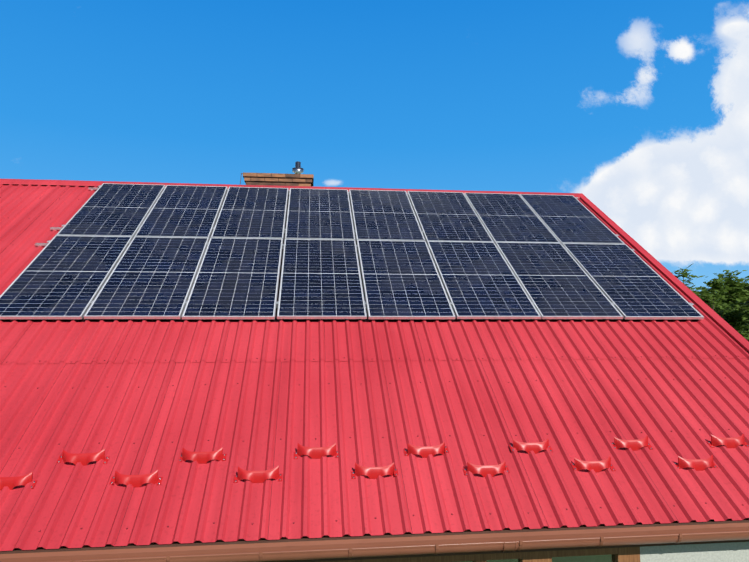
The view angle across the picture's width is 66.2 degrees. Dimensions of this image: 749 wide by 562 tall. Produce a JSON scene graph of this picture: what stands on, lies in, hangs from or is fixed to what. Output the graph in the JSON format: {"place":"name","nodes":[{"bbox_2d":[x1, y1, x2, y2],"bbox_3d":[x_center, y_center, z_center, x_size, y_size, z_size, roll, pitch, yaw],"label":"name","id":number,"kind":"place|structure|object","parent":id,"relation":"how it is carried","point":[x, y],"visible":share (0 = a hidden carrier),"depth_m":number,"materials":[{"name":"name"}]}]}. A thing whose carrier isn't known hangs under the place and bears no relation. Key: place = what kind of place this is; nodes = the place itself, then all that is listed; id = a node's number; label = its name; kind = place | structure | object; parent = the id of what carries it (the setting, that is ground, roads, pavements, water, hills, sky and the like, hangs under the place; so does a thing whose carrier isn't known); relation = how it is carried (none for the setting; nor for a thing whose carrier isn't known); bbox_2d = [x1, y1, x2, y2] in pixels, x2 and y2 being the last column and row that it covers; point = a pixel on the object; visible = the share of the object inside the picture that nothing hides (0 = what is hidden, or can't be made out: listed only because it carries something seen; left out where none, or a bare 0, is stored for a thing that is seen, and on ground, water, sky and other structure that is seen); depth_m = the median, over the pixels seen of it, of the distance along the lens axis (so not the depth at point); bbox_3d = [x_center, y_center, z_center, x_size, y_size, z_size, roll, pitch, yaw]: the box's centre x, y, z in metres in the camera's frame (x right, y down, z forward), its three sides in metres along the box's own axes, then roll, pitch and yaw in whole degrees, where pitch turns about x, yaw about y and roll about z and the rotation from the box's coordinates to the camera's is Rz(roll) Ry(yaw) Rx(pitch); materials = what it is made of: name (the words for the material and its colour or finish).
{"place":"outdoors","nodes":[
{"label":"outdoors","id":0,"kind":"place"},
{"bbox_2d":[0,185,743,531],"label":"roof screws","id":1,"kind":"object","parent":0,"point":[350,437],"visible":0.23,"depth_m":5.16,"materials":[{"name":"red metal"}]},
{"bbox_2d":[0,0,748,291],"label":"sky","id":2,"kind":"structure","parent":0,"point":[639,109],"materials":[{"name":"blue"}]},
{"bbox_3d":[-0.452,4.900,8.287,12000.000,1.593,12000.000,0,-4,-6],"label":"terrain","id":3,"kind":"structure","parent":0,"visible":0},
{"bbox_2d":[0,519,748,561],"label":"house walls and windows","id":4,"kind":"structure","parent":3,"relation":"on","point":[725,551],"depth_m":4.37,"materials":[{"name":"paint"}]},
{"bbox_2d":[0,518,748,561],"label":"eave gutter","id":5,"kind":"object","parent":4,"relation":"attached to","point":[348,548],"visible":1,"depth_m":4.14,"materials":[{"name":"brown metal"}]},
{"bbox_2d":[0,179,748,351],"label":"roof trim","id":6,"kind":"structure","parent":4,"relation":"attached to","point":[733,333],"depth_m":9.68,"materials":[{"name":"red metal"}]},
{"bbox_2d":[0,356,748,550],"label":"roof sheets","id":7,"kind":"object","parent":6,"relation":"on","point":[59,505],"visible":1,"depth_m":4.96,"materials":[{"name":"red paint"}]},
{"bbox_2d":[0,471,36,489],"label":"snow guard","id":8,"kind":"object","parent":7,"relation":"on","point":[11,483],"visible":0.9,"depth_m":4.36,"materials":[{"name":"red metal"}]},
{"bbox_2d":[56,448,108,464],"bbox_3d":[-2.342,1.414,4.618,0.380,0.124,0.091,0,-4,-6],"label":"snow guard","id":9,"kind":"object","parent":7,"relation":"on","point":[83,458],"visible":0.96,"depth_m":4.60,"materials":[{"name":"red metal"}]},
{"bbox_2d":[109,470,162,486],"bbox_3d":[-1.854,1.534,4.469,0.380,0.123,0.095,0,-4,-6],"label":"snow guard","id":10,"kind":"object","parent":7,"relation":"on","point":[136,480],"visible":0.98,"depth_m":4.45,"materials":[{"name":"red metal"}]},
{"bbox_2d":[179,447,226,463],"bbox_3d":[-1.413,1.427,4.715,0.380,0.125,0.102,0,-4,-6],"label":"snow guard","id":11,"kind":"object","parent":7,"relation":"on","point":[204,457],"visible":1,"depth_m":4.69,"materials":[{"name":"red metal"}]},
{"bbox_2d":[233,465,282,482],"bbox_3d":[-0.925,1.538,4.575,0.380,0.123,0.089,0,-4,-6],"label":"snow guard","id":12,"kind":"object","parent":7,"relation":"on","point":[257,476],"visible":1,"depth_m":4.55,"materials":[{"name":"red metal"}]},
{"bbox_2d":[294,443,338,458],"bbox_3d":[-0.485,1.424,4.827,0.380,0.126,0.086,0,-4,-6],"label":"snow guard","id":13,"kind":"object","parent":7,"relation":"on","point":[315,452],"visible":1,"depth_m":4.81,"materials":[{"name":"red metal"}]},
{"bbox_2d":[0,187,678,543],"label":"sheet side laps","id":14,"kind":"object","parent":7,"relation":"on","point":[277,416],"visible":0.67,"depth_m":5.16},
{"bbox_2d":[351,462,398,478],"bbox_3d":[0.003,1.541,4.680,0.380,0.125,0.086,0,-4,-6],"label":"snow guard","id":15,"kind":"object","parent":7,"relation":"on","point":[372,472],"visible":0.98,"depth_m":4.66,"materials":[{"name":"red metal"}]},
{"bbox_2d":[404,442,448,457],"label":"snow guard","id":16,"kind":"object","parent":7,"relation":"on","point":[424,451],"visible":0.96,"depth_m":4.89,"materials":[{"name":"red metal"}]},
{"bbox_2d":[463,461,509,476],"bbox_3d":[0.933,1.558,4.775,0.380,0.124,0.102,0,-4,-6],"label":"snow guard","id":17,"kind":"object","parent":7,"relation":"on","point":[485,470],"visible":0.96,"depth_m":4.75,"materials":[{"name":"red metal"}]},
{"bbox_2d":[509,438,552,453],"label":"snow guard","id":18,"kind":"object","parent":7,"relation":"on","point":[536,447],"visible":0.92,"depth_m":5.01,"materials":[{"name":"red metal"}]},
{"bbox_2d":[570,456,615,471],"bbox_3d":[1.861,1.558,4.885,0.380,0.124,0.090,0,-4,-6],"label":"snow guard","id":19,"kind":"object","parent":7,"relation":"on","point":[596,466],"visible":0.98,"depth_m":4.86,"materials":[{"name":"red metal"}]},
{"bbox_2d":[611,436,652,450],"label":"snow guard","id":20,"kind":"object","parent":7,"relation":"on","point":[633,445],"visible":0.98,"depth_m":5.11,"materials":[{"name":"red metal"}]},
{"bbox_2d":[673,455,717,470],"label":"snow guard","id":21,"kind":"object","parent":7,"relation":"on","point":[699,464],"visible":0.98,"depth_m":4.95,"materials":[{"name":"red metal"}]},
{"bbox_2d":[707,434,748,447],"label":"snow guard","id":22,"kind":"object","parent":7,"relation":"on","point":[734,442],"visible":1,"depth_m":5.21,"materials":[{"name":"red metal"}]},
{"bbox_2d":[0,184,748,363],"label":"roof sheets","id":23,"kind":"object","parent":6,"relation":"on","point":[82,340],"visible":0.27,"depth_m":6.41,"materials":[{"name":"red paint"}]},
{"bbox_2d":[56,183,165,237],"bbox_3d":[-3.981,-1.125,8.877,1.021,1.161,1.729,0,-4,-6],"label":"solar panel","id":24,"kind":"object","parent":23,"relation":"on","point":[109,209],"visible":0.98,"depth_m":8.74,"materials":[{"name":"glass"}]},
{"bbox_2d":[35,185,693,307],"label":"panel clamps","id":25,"kind":"object","parent":23,"relation":"on","point":[185,302],"visible":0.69,"depth_m":8.17,"materials":[{"name":"metal"}]},
{"bbox_2d":[0,235,132,318],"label":"solar panel","id":26,"kind":"object","parent":25,"relation":"attached to","point":[62,276],"visible":1,"depth_m":6.92,"materials":[{"name":"glass"}]},
{"bbox_2d":[83,236,208,318],"bbox_3d":[-2.756,-0.100,7.204,1.020,1.156,1.732,0,-4,-6],"label":"solar panel","id":27,"kind":"object","parent":25,"relation":"attached to","point":[151,277],"visible":1,"depth_m":7.01,"materials":[{"name":"glass"}]},
{"bbox_2d":[135,185,227,238],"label":"solar panel","id":28,"kind":"object","parent":25,"relation":"on","point":[183,211],"visible":0.94,"depth_m":8.85,"materials":[{"name":"glass"}]},
{"bbox_2d":[182,238,282,318],"bbox_3d":[-1.727,-0.091,7.317,1.021,1.160,1.729,0,-4,-6],"label":"solar panel","id":29,"kind":"object","parent":25,"relation":"on","point":[236,278],"visible":1,"depth_m":7.12,"materials":[{"name":"glass"}]},
{"bbox_2d":[211,187,288,238],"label":"solar panel","id":30,"kind":"object","parent":25,"relation":"on","point":[252,212],"visible":0.96,"depth_m":8.96,"materials":[{"name":"glass"}]},
{"bbox_2d":[285,188,355,239],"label":"solar panel","id":31,"kind":"object","parent":25,"relation":"on","point":[319,213],"visible":0.98,"depth_m":9.08,"materials":[{"name":"glass"}]},
{"bbox_2d":[277,239,366,318],"bbox_3d":[-0.690,-0.085,7.432,1.021,1.156,1.732,0,-4,-6],"label":"solar panel","id":32,"kind":"object","parent":25,"relation":"on","point":[320,278],"visible":1,"depth_m":7.24,"materials":[{"name":"glass"}]},
{"bbox_2d":[357,240,455,318],"bbox_3d":[0.344,-0.075,7.543,1.021,1.158,1.731,0,-4,-6],"label":"solar panel","id":33,"kind":"object","parent":25,"relation":"on","point":[401,279],"visible":1,"depth_m":7.36,"materials":[{"name":"glass"}]},
{"bbox_2d":[407,191,493,241],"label":"solar panel","id":34,"kind":"object","parent":25,"relation":"on","point":[446,216],"visible":1,"depth_m":9.32,"materials":[{"name":"glass"}]},
{"bbox_2d":[427,241,540,318],"bbox_3d":[1.377,-0.069,7.663,1.021,1.156,1.732,0,-4,-6],"label":"solar panel","id":35,"kind":"object","parent":25,"relation":"on","point":[479,280],"visible":1,"depth_m":7.47,"materials":[{"name":"glass"}]},
{"bbox_2d":[464,193,559,242],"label":"solar panel","id":36,"kind":"object","parent":25,"relation":"on","point":[508,217],"visible":0.98,"depth_m":9.43,"materials":[{"name":"glass"}]},
{"bbox_2d":[495,242,622,318],"bbox_3d":[2.406,-0.062,7.777,1.022,1.159,1.730,0,-4,-6],"label":"solar panel","id":37,"kind":"object","parent":25,"relation":"attached to","point":[555,280],"visible":1,"depth_m":7.59,"materials":[{"name":"glass"}]},
{"bbox_2d":[519,194,624,243],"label":"solar panel","id":38,"kind":"object","parent":25,"relation":"on","point":[568,219],"visible":0.96,"depth_m":9.54,"materials":[{"name":"glass"}]},
{"bbox_2d":[562,243,703,318],"bbox_3d":[3.446,-0.051,7.892,1.020,1.159,1.730,0,-4,-6],"label":"solar panel","id":39,"kind":"object","parent":25,"relation":"attached to","point":[628,282],"visible":1,"depth_m":7.71,"materials":[{"name":"glass"}]},
{"bbox_2d":[349,189,424,240],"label":"solar panel","id":40,"kind":"object","parent":23,"relation":"on","point":[384,215],"visible":1,"depth_m":9.20,"materials":[{"name":"glass"}]},
{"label":"roof sheets","id":41,"kind":"object","parent":6,"relation":"attached to","visible":0},
{"bbox_2d":[240,161,313,185],"bbox_3d":[-1.880,-1.356,11.096,1.388,1.941,0.664,0,-4,-6],"label":"chimney","id":42,"kind":"object","parent":41,"relation":"on","point":[297,178],"visible":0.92,"depth_m":10.84,"materials":[{"name":"brick"}]},
{"bbox_2d":[671,264,705,293],"bbox_3d":[6.502,2.399,10.998,2.106,5.587,2.381,-1,-4,18],"label":"rowan sapling","id":43,"kind":"object","parent":3,"relation":"on","point":[684,273],"visible":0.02,"depth_m":11.49,"materials":[{"name":"green plant"}]},
{"bbox_2d":[692,269,748,332],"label":"broadleaf tree","id":44,"kind":"object","parent":3,"relation":"on","point":[734,287],"depth_m":15.15,"materials":[{"name":"green plant"}]},
{"bbox_2d":[692,276,748,312],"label":"broadleaf tree","id":45,"kind":"object","parent":3,"relation":"on","point":[742,281],"depth_m":17.49,"materials":[{"name":"green plant"}]},
{"bbox_2d":[694,283,748,333],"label":"broadleaf tree","id":46,"kind":"object","parent":3,"relation":"on","point":[733,318],"visible":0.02,"depth_m":13.43,"materials":[{"name":"green plant"}]},
{"bbox_2d":[698,274,748,341],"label":"tree","id":47,"kind":"object","parent":3,"relation":"on","point":[715,285],"visible":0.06,"depth_m":12.63,"materials":[{"name":"green plant"}]},
{"bbox_2d":[740,286,748,324],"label":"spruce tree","id":48,"kind":"object","parent":3,"relation":"on","point":[746,304],"depth_m":12.68,"materials":[{"name":"green plant"}]}
]}

